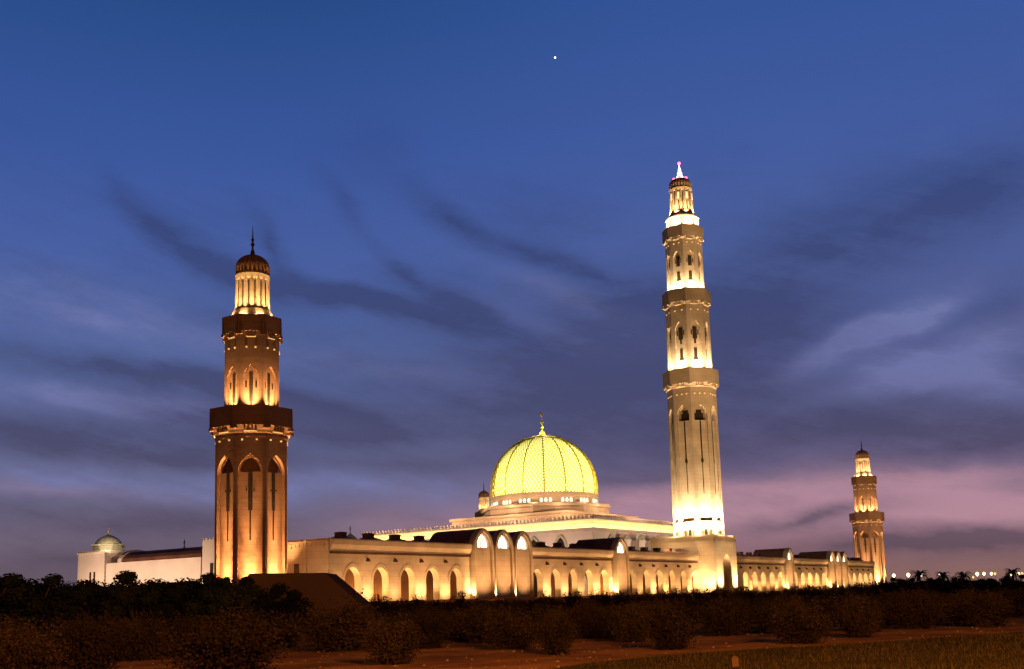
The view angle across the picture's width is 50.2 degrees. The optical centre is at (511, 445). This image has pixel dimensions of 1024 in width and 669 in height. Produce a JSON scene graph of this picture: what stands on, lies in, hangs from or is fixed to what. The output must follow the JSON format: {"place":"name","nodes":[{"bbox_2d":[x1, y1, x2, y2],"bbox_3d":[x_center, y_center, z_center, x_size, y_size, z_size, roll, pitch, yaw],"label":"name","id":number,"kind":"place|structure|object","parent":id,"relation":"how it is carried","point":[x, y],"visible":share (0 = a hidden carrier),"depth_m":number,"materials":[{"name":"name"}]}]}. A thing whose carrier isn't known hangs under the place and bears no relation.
{"place":"outdoors","nodes":[
{"label":"outdoors","id":0,"kind":"place"},
{"bbox_2d":[248,573,390,636],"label":"embankment","id":1,"kind":"structure","parent":0,"point":[317,587],"depth_m":60.07,"materials":[{"name":"brown soil"}]},
{"bbox_2d":[0,0,1023,586],"label":"sky","id":2,"kind":"structure","parent":0,"point":[458,223],"materials":[{"name":"blue"}]},
{"bbox_2d":[40,589,1023,668],"bbox_3d":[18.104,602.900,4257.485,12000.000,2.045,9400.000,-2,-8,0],"label":"ground","id":3,"kind":"structure","parent":0,"point":[481,655],"depth_m":34.74,"materials":[{"name":"brown soil"}]},
{"bbox_2d":[0,573,24,620],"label":"tree","id":4,"kind":"object","parent":3,"relation":"on","point":[9,579],"visible":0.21,"depth_m":46.58,"materials":[{"name":"green plant"}]},
{"bbox_2d":[0,578,64,611],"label":"tree","id":5,"kind":"object","parent":3,"relation":"on","point":[40,586],"visible":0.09,"depth_m":48.38,"materials":[{"name":"green plant"}]},
{"bbox_2d":[0,615,73,668],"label":"bush","id":6,"kind":"object","parent":3,"relation":"on","point":[24,656],"visible":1,"depth_m":26.15,"materials":[{"name":"green plant"}]},
{"bbox_2d":[0,614,80,665],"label":"bush","id":7,"kind":"object","parent":3,"relation":"on","point":[41,627],"visible":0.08,"depth_m":34.91,"materials":[{"name":"green plant"}]},
{"bbox_2d":[0,573,87,641],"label":"tree","id":8,"kind":"object","parent":3,"relation":"on","point":[31,604],"visible":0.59,"depth_m":44.58,"materials":[{"name":"green plant"}]},
{"bbox_2d":[38,611,97,651],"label":"bush","id":9,"kind":"object","parent":3,"relation":"on","point":[81,617],"visible":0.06,"depth_m":42.50,"materials":[{"name":"green plant"}]},
{"bbox_2d":[43,579,127,629],"bbox_3d":[-17.942,7.238,46.525,3.173,3.074,3.666,-4,-8,15],"label":"tree","id":10,"kind":"object","parent":3,"relation":"on","point":[86,592],"visible":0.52,"depth_m":45.68,"materials":[{"name":"green plant"}]},
{"bbox_2d":[46,602,136,668],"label":"bush","id":11,"kind":"object","parent":3,"relation":"on","point":[87,651],"visible":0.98,"depth_m":31.15,"materials":[{"name":"green plant"}]},
{"bbox_2d":[58,570,137,620],"bbox_3d":[-18.026,7.313,48.584,4.614,3.510,4.420,6,-11,-43],"label":"tree","id":12,"kind":"object","parent":3,"relation":"on","point":[125,576],"visible":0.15,"depth_m":48.41,"materials":[{"name":"green plant"}]},
{"bbox_2d":[77,528,125,585],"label":"gate tower","id":13,"kind":"structure","parent":3,"relation":"on","point":[108,548],"depth_m":151.65,"materials":[{"name":"white paint"}]},
{"bbox_2d":[69,614,139,659],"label":"bush","id":14,"kind":"object","parent":3,"relation":"on","point":[109,626],"visible":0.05,"depth_m":37.95,"materials":[{"name":"green plant"}]},
{"bbox_2d":[94,579,173,630],"bbox_3d":[-15.530,7.068,45.494,2.583,2.978,2.984,-8,-10,39],"label":"tree","id":15,"kind":"object","parent":3,"relation":"on","point":[127,598],"visible":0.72,"depth_m":44.96,"materials":[{"name":"green plant"}]},
{"bbox_2d":[115,608,176,660],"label":"bush","id":16,"kind":"object","parent":3,"relation":"on","point":[146,647],"visible":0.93,"depth_m":36.22,"materials":[{"name":"green plant"}]},
{"bbox_2d":[118,578,193,615],"bbox_3d":[-15.543,7.423,48.450,4.246,3.106,3.675,6,-11,-44],"label":"tree","id":17,"kind":"object","parent":3,"relation":"on","point":[151,580],"depth_m":48.05,"materials":[{"name":"green plant"}]},
{"bbox_2d":[106,538,214,586],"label":"vaulted wing","id":18,"kind":"structure","parent":3,"relation":"on","point":[172,565],"depth_m":142.34,"materials":[{"name":"white stone"}]},
{"bbox_2d":[134,577,208,629],"bbox_3d":[-13.953,7.139,46.520,3.173,3.031,3.666,-4,-8,16],"label":"tree","id":19,"kind":"object","parent":3,"relation":"on","point":[175,594],"visible":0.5,"depth_m":45.57,"materials":[{"name":"green plant"}]},
{"bbox_2d":[159,610,199,652],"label":"bush","id":20,"kind":"object","parent":3,"relation":"on","point":[174,623],"visible":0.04,"depth_m":42.14,"materials":[{"name":"green plant"}]},
{"bbox_2d":[149,610,232,656],"bbox_3d":[-11.363,6.727,39.208,3.220,1.685,3.279,-4,-8,13],"label":"bush","id":21,"kind":"object","parent":3,"relation":"on","point":[179,634],"visible":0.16,"depth_m":38.93,"materials":[{"name":"green plant"}]},
{"bbox_2d":[190,577,220,598],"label":"tree","id":22,"kind":"object","parent":3,"relation":"on","point":[201,585],"visible":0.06,"depth_m":48.84,"materials":[{"name":"green plant"}]},
{"bbox_2d":[177,572,262,625],"bbox_3d":[-12.466,6.972,46.385,3.620,3.237,3.468,-1,-8,-5],"label":"tree","id":23,"kind":"object","parent":3,"relation":"on","point":[197,607],"visible":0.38,"depth_m":45.81,"materials":[{"name":"green plant"}]},
{"bbox_2d":[189,604,262,648],"bbox_3d":[-10.675,6.945,41.620,3.215,1.907,2.936,-6,-9,30],"label":"bush","id":24,"kind":"object","parent":3,"relation":"on","point":[226,621],"visible":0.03,"depth_m":41.36,"materials":[{"name":"green plant"}]},
{"bbox_2d":[154,593,303,668],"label":"bush","id":25,"kind":"object","parent":3,"relation":"on","point":[213,653],"visible":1,"depth_m":27.05,"materials":[{"name":"green plant"}]},
{"bbox_2d":[206,585,260,626],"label":"tree","id":26,"kind":"object","parent":3,"relation":"on","point":[222,600],"visible":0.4,"depth_m":45.47,"materials":[{"name":"green plant"}]},
{"bbox_2d":[217,576,271,620],"bbox_3d":[-12.269,7.314,48.383,3.200,3.106,3.065,0,-8,-10],"label":"tree","id":27,"kind":"object","parent":3,"relation":"on","point":[224,581],"visible":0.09,"depth_m":48.67,"materials":[{"name":"green plant"}]},
{"bbox_2d":[209,228,293,584],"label":"corner minaret","id":28,"kind":"object","parent":3,"relation":"on","point":[251,429],"visible":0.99,"depth_m":132.39,"materials":[{"name":"beige stone"}]},
{"bbox_2d":[225,474,230,540],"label":"window","id":29,"kind":"structure","parent":28,"relation":"in","point":[228,490],"depth_m":131.42,"materials":[{"name":"black glass"}]},
{"bbox_2d":[246,473,254,539],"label":"window","id":30,"kind":"structure","parent":28,"relation":"in","point":[250,475],"depth_m":130.84,"materials":[{"name":"black glass"}]},
{"bbox_2d":[245,372,256,404],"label":"window","id":31,"kind":"structure","parent":28,"relation":"in","point":[250,373],"depth_m":133.54,"materials":[{"name":"glass"}]},
{"bbox_2d":[265,374,272,404],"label":"window","id":32,"kind":"structure","parent":28,"relation":"in","point":[268,375],"depth_m":134.73,"materials":[{"name":"brown glass"}]},
{"bbox_2d":[270,474,276,540],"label":"window","id":33,"kind":"structure","parent":28,"relation":"in","point":[273,475],"depth_m":132.42,"materials":[{"name":"black glass"}]},
{"bbox_2d":[236,576,275,625],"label":"tree","id":34,"kind":"object","parent":3,"relation":"on","point":[247,579],"visible":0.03,"depth_m":51.83,"materials":[{"name":"green plant"}]},
{"bbox_2d":[245,608,305,647],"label":"bush","id":35,"kind":"object","parent":3,"relation":"on","point":[286,636],"visible":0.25,"depth_m":43.50,"materials":[{"name":"green plant"}]},
{"bbox_2d":[256,582,315,630],"bbox_3d":[-10.982,7.888,51.849,3.003,2.864,3.608,3,-9,-28],"label":"tree","id":36,"kind":"object","parent":3,"relation":"on","point":[277,591],"visible":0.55,"depth_m":51.18,"materials":[{"name":"green plant"}]},
{"bbox_2d":[282,588,391,651],"bbox_3d":[-6.231,6.332,39.706,3.833,2.336,3.646,-3,-8,10],"label":"bush","id":37,"kind":"object","parent":3,"relation":"on","point":[336,637],"visible":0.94,"depth_m":38.88,"materials":[{"name":"green plant"}]},
{"bbox_2d":[369,593,386,613],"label":"bush","id":38,"kind":"object","parent":3,"relation":"on","point":[376,602],"visible":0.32,"depth_m":115.21,"materials":[{"name":"green plant"}]},
{"bbox_2d":[378,595,388,611],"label":"bush","id":39,"kind":"object","parent":3,"relation":"on","point":[383,604],"visible":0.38,"depth_m":111.78,"materials":[{"name":"green plant"}]},
{"bbox_2d":[351,605,430,664],"bbox_3d":[-3.143,5.137,29.675,1.978,1.681,2.089,4,-10,-35],"label":"bush","id":40,"kind":"object","parent":3,"relation":"on","point":[393,648],"visible":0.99,"depth_m":29.30,"materials":[{"name":"green plant"}]},
{"bbox_2d":[383,598,405,614],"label":"bush","id":41,"kind":"object","parent":3,"relation":"on","point":[396,604],"visible":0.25,"depth_m":109.02,"materials":[{"name":"green plant"}]},
{"bbox_2d":[372,602,426,639],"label":"bush","id":42,"kind":"object","parent":3,"relation":"on","point":[403,616],"visible":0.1,"depth_m":49.06,"materials":[{"name":"green plant"}]},
{"bbox_2d":[390,602,448,638],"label":"bush","id":43,"kind":"object","parent":3,"relation":"on","point":[421,617],"visible":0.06,"depth_m":42.88,"materials":[{"name":"green plant"}]},
{"bbox_2d":[400,600,462,648],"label":"bush","id":44,"kind":"object","parent":3,"relation":"on","point":[435,634],"visible":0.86,"depth_m":39.18,"materials":[{"name":"green plant"}]},
{"bbox_2d":[427,602,473,639],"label":"bush","id":45,"kind":"object","parent":3,"relation":"on","point":[447,638],"visible":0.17,"depth_m":48.44,"materials":[{"name":"green plant"}]},
{"bbox_2d":[455,591,467,609],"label":"bush","id":46,"kind":"object","parent":3,"relation":"on","point":[462,600],"visible":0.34,"depth_m":124.06,"materials":[{"name":"green plant"}]},
{"bbox_2d":[441,596,495,641],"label":"bush","id":47,"kind":"object","parent":3,"relation":"on","point":[457,625],"visible":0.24,"depth_m":45.13,"materials":[{"name":"green plant"}]},
{"bbox_2d":[475,482,489,516],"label":"corner minaret","id":48,"kind":"object","parent":3,"relation":"on","point":[483,499],"visible":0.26,"depth_m":432.14,"materials":[{"name":"beige stone"}]},
{"bbox_2d":[454,603,527,643],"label":"bush","id":49,"kind":"object","parent":3,"relation":"on","point":[477,623],"visible":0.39,"depth_m":42.52,"materials":[{"name":"green plant"}]},
{"bbox_2d":[287,528,698,601],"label":"arcade","id":50,"kind":"object","parent":3,"relation":"on","point":[483,563],"visible":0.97,"depth_m":162.62,"materials":[{"name":"stone"}]},
{"bbox_2d":[477,604,546,649],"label":"bush","id":51,"kind":"object","parent":3,"relation":"on","point":[514,635],"visible":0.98,"depth_m":36.20,"materials":[{"name":"green plant"}]},
{"bbox_2d":[361,412,673,599],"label":"prayer hall","id":52,"kind":"structure","parent":3,"relation":"on","point":[545,487],"depth_m":307.75,"materials":[{"name":"stone"}]},
{"bbox_2d":[554,535,567,547],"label":"window","id":53,"kind":"structure","parent":52,"relation":"in","point":[560,539],"depth_m":274.16,"materials":[{"name":"stone"}]},
{"bbox_2d":[512,602,552,636],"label":"bush","id":54,"kind":"object","parent":3,"relation":"on","point":[537,615],"visible":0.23,"depth_m":48.38,"materials":[{"name":"green plant"}]},
{"bbox_2d":[53,620,1017,668],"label":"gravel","id":55,"kind":"structure","parent":3,"relation":"on","point":[580,647],"depth_m":33.84,"materials":[{"name":"brown gravel"}]},
{"bbox_2d":[537,589,552,604],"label":"bush","id":56,"kind":"object","parent":3,"relation":"on","point":[545,599],"visible":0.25,"depth_m":130.00,"materials":[{"name":"green plant"}]},
{"bbox_2d":[532,598,580,654],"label":"bush","id":57,"kind":"object","parent":3,"relation":"on","point":[556,638],"visible":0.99,"depth_m":32.30,"materials":[{"name":"green plant"}]},
{"bbox_2d":[542,600,590,639],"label":"bush","id":58,"kind":"object","parent":3,"relation":"on","point":[567,616],"visible":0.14,"depth_m":44.14,"materials":[{"name":"green plant"}]},
{"bbox_2d":[561,589,578,608],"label":"bush","id":59,"kind":"object","parent":3,"relation":"on","point":[570,599],"visible":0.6,"depth_m":142.47,"materials":[{"name":"green plant"}]},
{"bbox_2d":[566,598,611,621],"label":"bush","id":60,"kind":"object","parent":3,"relation":"on","point":[592,607],"visible":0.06,"depth_m":49.80,"materials":[{"name":"green plant"}]},
{"bbox_2d":[563,596,625,638],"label":"bush","id":61,"kind":"object","parent":3,"relation":"on","point":[596,626],"visible":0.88,"depth_m":43.05,"materials":[{"name":"green plant"}]},
{"bbox_2d":[599,589,620,606],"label":"bush","id":62,"kind":"object","parent":3,"relation":"on","point":[607,599],"visible":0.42,"depth_m":143.43,"materials":[{"name":"green plant"}]},
{"bbox_2d":[604,598,654,642],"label":"bush","id":63,"kind":"object","parent":3,"relation":"on","point":[629,627],"visible":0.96,"depth_m":39.16,"materials":[{"name":"green plant"}]},
{"bbox_2d":[600,597,660,638],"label":"bush","id":64,"kind":"object","parent":3,"relation":"on","point":[630,609],"visible":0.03,"depth_m":43.24,"materials":[{"name":"green plant"}]},
{"bbox_2d":[640,589,703,649],"bbox_3d":[4.898,5.343,33.515,1.962,1.871,1.980,-4,-8,13],"label":"bush","id":65,"kind":"object","parent":3,"relation":"on","point":[667,632],"visible":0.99,"depth_m":33.23,"materials":[{"name":"green plant"}]},
{"bbox_2d":[649,162,737,592],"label":"minaret","id":66,"kind":"object","parent":3,"relation":"on","point":[690,380],"visible":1,"depth_m":231.03,"materials":[{"name":"stone"}]},
{"bbox_2d":[677,327,683,343],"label":"window","id":67,"kind":"structure","parent":66,"relation":"in","point":[680,332],"depth_m":233.39,"materials":[{"name":"glass"}]},
{"bbox_2d":[681,410,688,420],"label":"window","id":68,"kind":"structure","parent":66,"relation":"in","point":[685,416],"depth_m":231.15,"materials":[{"name":"glass"}]},
{"bbox_2d":[684,421,687,489],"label":"window","id":69,"kind":"structure","parent":66,"relation":"in","point":[686,460],"depth_m":229.47,"materials":[{"name":"black glass"}]},
{"bbox_2d":[691,326,698,342],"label":"window","id":70,"kind":"structure","parent":66,"relation":"in","point":[694,331],"depth_m":232.85,"materials":[{"name":"glass"}]},
{"bbox_2d":[699,420,704,492],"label":"window","id":71,"kind":"structure","parent":66,"relation":"in","point":[702,460],"depth_m":228.79,"materials":[{"name":"glass"}]},
{"bbox_2d":[691,588,758,636],"bbox_3d":[8.157,6.491,42.432,2.595,1.907,2.579,-8,-10,37],"label":"bush","id":72,"kind":"object","parent":3,"relation":"on","point":[723,623],"visible":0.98,"depth_m":42.13,"materials":[{"name":"green plant"}]},
{"bbox_2d":[702,591,759,631],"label":"bush","id":73,"kind":"object","parent":3,"relation":"on","point":[737,597],"visible":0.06,"depth_m":46.19,"materials":[{"name":"green plant"}]},
{"bbox_2d":[736,586,752,599],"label":"bush","id":74,"kind":"object","parent":3,"relation":"on","point":[744,594],"visible":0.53,"depth_m":182.93,"materials":[{"name":"green plant"}]},
{"bbox_2d":[748,592,803,630],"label":"bush","id":75,"kind":"object","parent":3,"relation":"on","point":[766,603],"visible":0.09,"depth_m":47.13,"materials":[{"name":"green plant"}]},
{"bbox_2d":[749,593,816,633],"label":"bush","id":76,"kind":"object","parent":3,"relation":"on","point":[762,615],"visible":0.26,"depth_m":42.94,"materials":[{"name":"green plant"}]},
{"bbox_2d":[766,594,829,618],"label":"bush","id":77,"kind":"object","parent":3,"relation":"on","point":[813,604],"visible":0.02,"depth_m":48.20,"materials":[{"name":"green plant"}]},
{"bbox_2d":[763,593,839,643],"bbox_3d":[9.117,5.476,34.637,2.582,1.661,2.246,6,-11,-44],"label":"bush","id":78,"kind":"object","parent":3,"relation":"on","point":[792,630],"visible":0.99,"depth_m":34.25,"materials":[{"name":"green plant"}]},
{"bbox_2d":[736,548,874,590],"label":"arcade","id":79,"kind":"object","parent":3,"relation":"on","point":[769,569],"visible":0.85,"depth_m":272.09,"materials":[{"name":"stone"}]},
{"bbox_2d":[800,584,821,598],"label":"bush","id":80,"kind":"object","parent":3,"relation":"on","point":[809,591],"visible":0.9,"depth_m":218.07,"materials":[{"name":"green plant"}]},
{"bbox_2d":[830,581,843,596],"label":"bush","id":81,"kind":"object","parent":3,"relation":"on","point":[836,590],"visible":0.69,"depth_m":238.81,"materials":[{"name":"green plant"}]},
{"bbox_2d":[815,594,888,626],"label":"bush","id":82,"kind":"object","parent":3,"relation":"on","point":[835,611],"visible":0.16,"depth_m":48.92,"materials":[{"name":"green plant"}]},
{"bbox_2d":[852,581,864,596],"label":"bush","id":83,"kind":"object","parent":3,"relation":"on","point":[858,590],"visible":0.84,"depth_m":245.25,"materials":[{"name":"green plant"}]},
{"bbox_2d":[832,590,886,637],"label":"bush","id":84,"kind":"object","parent":3,"relation":"on","point":[856,624],"visible":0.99,"depth_m":37.27,"materials":[{"name":"green plant"}]},
{"bbox_2d":[834,592,893,631],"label":"bush","id":85,"kind":"object","parent":3,"relation":"on","point":[882,616],"visible":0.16,"depth_m":42.35,"materials":[{"name":"green plant"}]},
{"bbox_2d":[849,443,886,584],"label":"corner minaret","id":86,"kind":"object","parent":3,"relation":"on","point":[866,519],"visible":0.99,"depth_m":345.02,"materials":[{"name":"beige stone"}]},
{"bbox_2d":[861,579,877,596],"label":"bush","id":87,"kind":"object","parent":3,"relation":"on","point":[869,590],"visible":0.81,"depth_m":237.31,"materials":[{"name":"green plant"}]},
{"bbox_2d":[878,577,907,594],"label":"tree","id":88,"kind":"object","parent":3,"relation":"on","point":[891,586],"visible":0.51,"depth_m":113.69,"materials":[{"name":"green plant"}]},
{"bbox_2d":[877,587,913,625],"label":"bush","id":89,"kind":"object","parent":3,"relation":"on","point":[887,621],"visible":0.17,"depth_m":49.01,"materials":[{"name":"green plant"}]},
{"bbox_2d":[892,578,914,591],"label":"tree","id":90,"kind":"object","parent":3,"relation":"on","point":[906,582],"visible":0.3,"depth_m":118.78,"materials":[{"name":"green plant"}]},
{"bbox_2d":[879,579,947,629],"bbox_3d":[16.048,6.427,44.087,2.708,2.065,2.322,-2,-8,5],"label":"bush","id":91,"kind":"object","parent":3,"relation":"on","point":[919,613],"visible":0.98,"depth_m":43.68,"materials":[{"name":"green plant"}]},
{"bbox_2d":[890,581,940,622],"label":"bush","id":92,"kind":"object","parent":3,"relation":"on","point":[911,596],"visible":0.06,"depth_m":49.03,"materials":[{"name":"green plant"}]},
{"bbox_2d":[908,570,929,580],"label":"palm tree","id":93,"kind":"object","parent":3,"relation":"on","point":[918,573],"visible":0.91,"depth_m":148.63,"materials":[{"name":"green plant"}]},
{"bbox_2d":[909,577,933,589],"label":"tree","id":94,"kind":"object","parent":3,"relation":"on","point":[921,583],"visible":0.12,"depth_m":116.45,"materials":[{"name":"green plant"}]},
{"bbox_2d":[921,588,955,621],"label":"bush","id":95,"kind":"object","parent":3,"relation":"on","point":[943,618],"visible":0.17,"depth_m":51.98,"materials":[{"name":"green plant"}]},
{"bbox_2d":[934,576,964,596],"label":"tree","id":96,"kind":"object","parent":3,"relation":"on","point":[955,584],"visible":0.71,"depth_m":113.31,"materials":[{"name":"green plant"}]},
{"bbox_2d":[943,578,972,592],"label":"tree","id":97,"kind":"object","parent":3,"relation":"on","point":[961,580],"visible":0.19,"depth_m":120.04,"materials":[{"name":"green plant"}]},
{"bbox_2d":[954,571,973,580],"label":"palm tree","id":98,"kind":"object","parent":3,"relation":"on","point":[963,575],"visible":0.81,"depth_m":148.50,"materials":[{"name":"green plant"}]},
{"bbox_2d":[940,583,1007,626],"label":"bush","id":99,"kind":"object","parent":3,"relation":"on","point":[950,607],"visible":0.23,"depth_m":45.21,"materials":[{"name":"green plant"}]},
{"bbox_2d":[953,588,1019,626],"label":"bush","id":100,"kind":"object","parent":3,"relation":"on","point":[991,615],"visible":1,"depth_m":43.67,"materials":[{"name":"green plant"}]},
{"bbox_2d":[953,583,1022,613],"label":"bush","id":101,"kind":"object","parent":3,"relation":"on","point":[986,590],"visible":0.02,"depth_m":50.06,"materials":[{"name":"green plant"}]},
{"bbox_2d":[981,578,1009,594],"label":"tree","id":102,"kind":"object","parent":3,"relation":"on","point":[995,586],"visible":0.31,"depth_m":121.23,"materials":[{"name":"green plant"}]},
{"bbox_2d":[990,581,1023,616],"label":"bush","id":103,"kind":"object","parent":3,"relation":"on","point":[1017,605],"visible":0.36,"depth_m":56.63,"materials":[{"name":"green plant"}]},
{"bbox_2d":[997,585,1023,616],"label":"bush","id":104,"kind":"object","parent":3,"relation":"on","point":[1014,600],"visible":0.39,"depth_m":56.49,"materials":[{"name":"green plant"}]},
{"bbox_2d":[1004,568,1020,580],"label":"palm tree","id":105,"kind":"object","parent":3,"relation":"on","point":[1012,573],"visible":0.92,"depth_m":148.41,"materials":[{"name":"green plant"}]},
{"bbox_2d":[1003,574,1023,592],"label":"tree","id":106,"kind":"object","parent":3,"relation":"on","point":[1017,583],"visible":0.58,"depth_m":113.31,"materials":[{"name":"green plant"}]},
{"bbox_2d":[548,631,1023,668],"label":"lawn","id":107,"kind":"structure","parent":0,"point":[782,655],"depth_m":25.69,"materials":[{"name":"green plant"}]},
{"bbox_2d":[731,656,738,666],"bbox_3d":[4.804,4.716,23.552,0.150,0.380,0.110,-2,-8,0],"label":"marker post","id":108,"kind":"object","parent":107,"relation":"on","point":[734,661],"visible":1,"depth_m":23.51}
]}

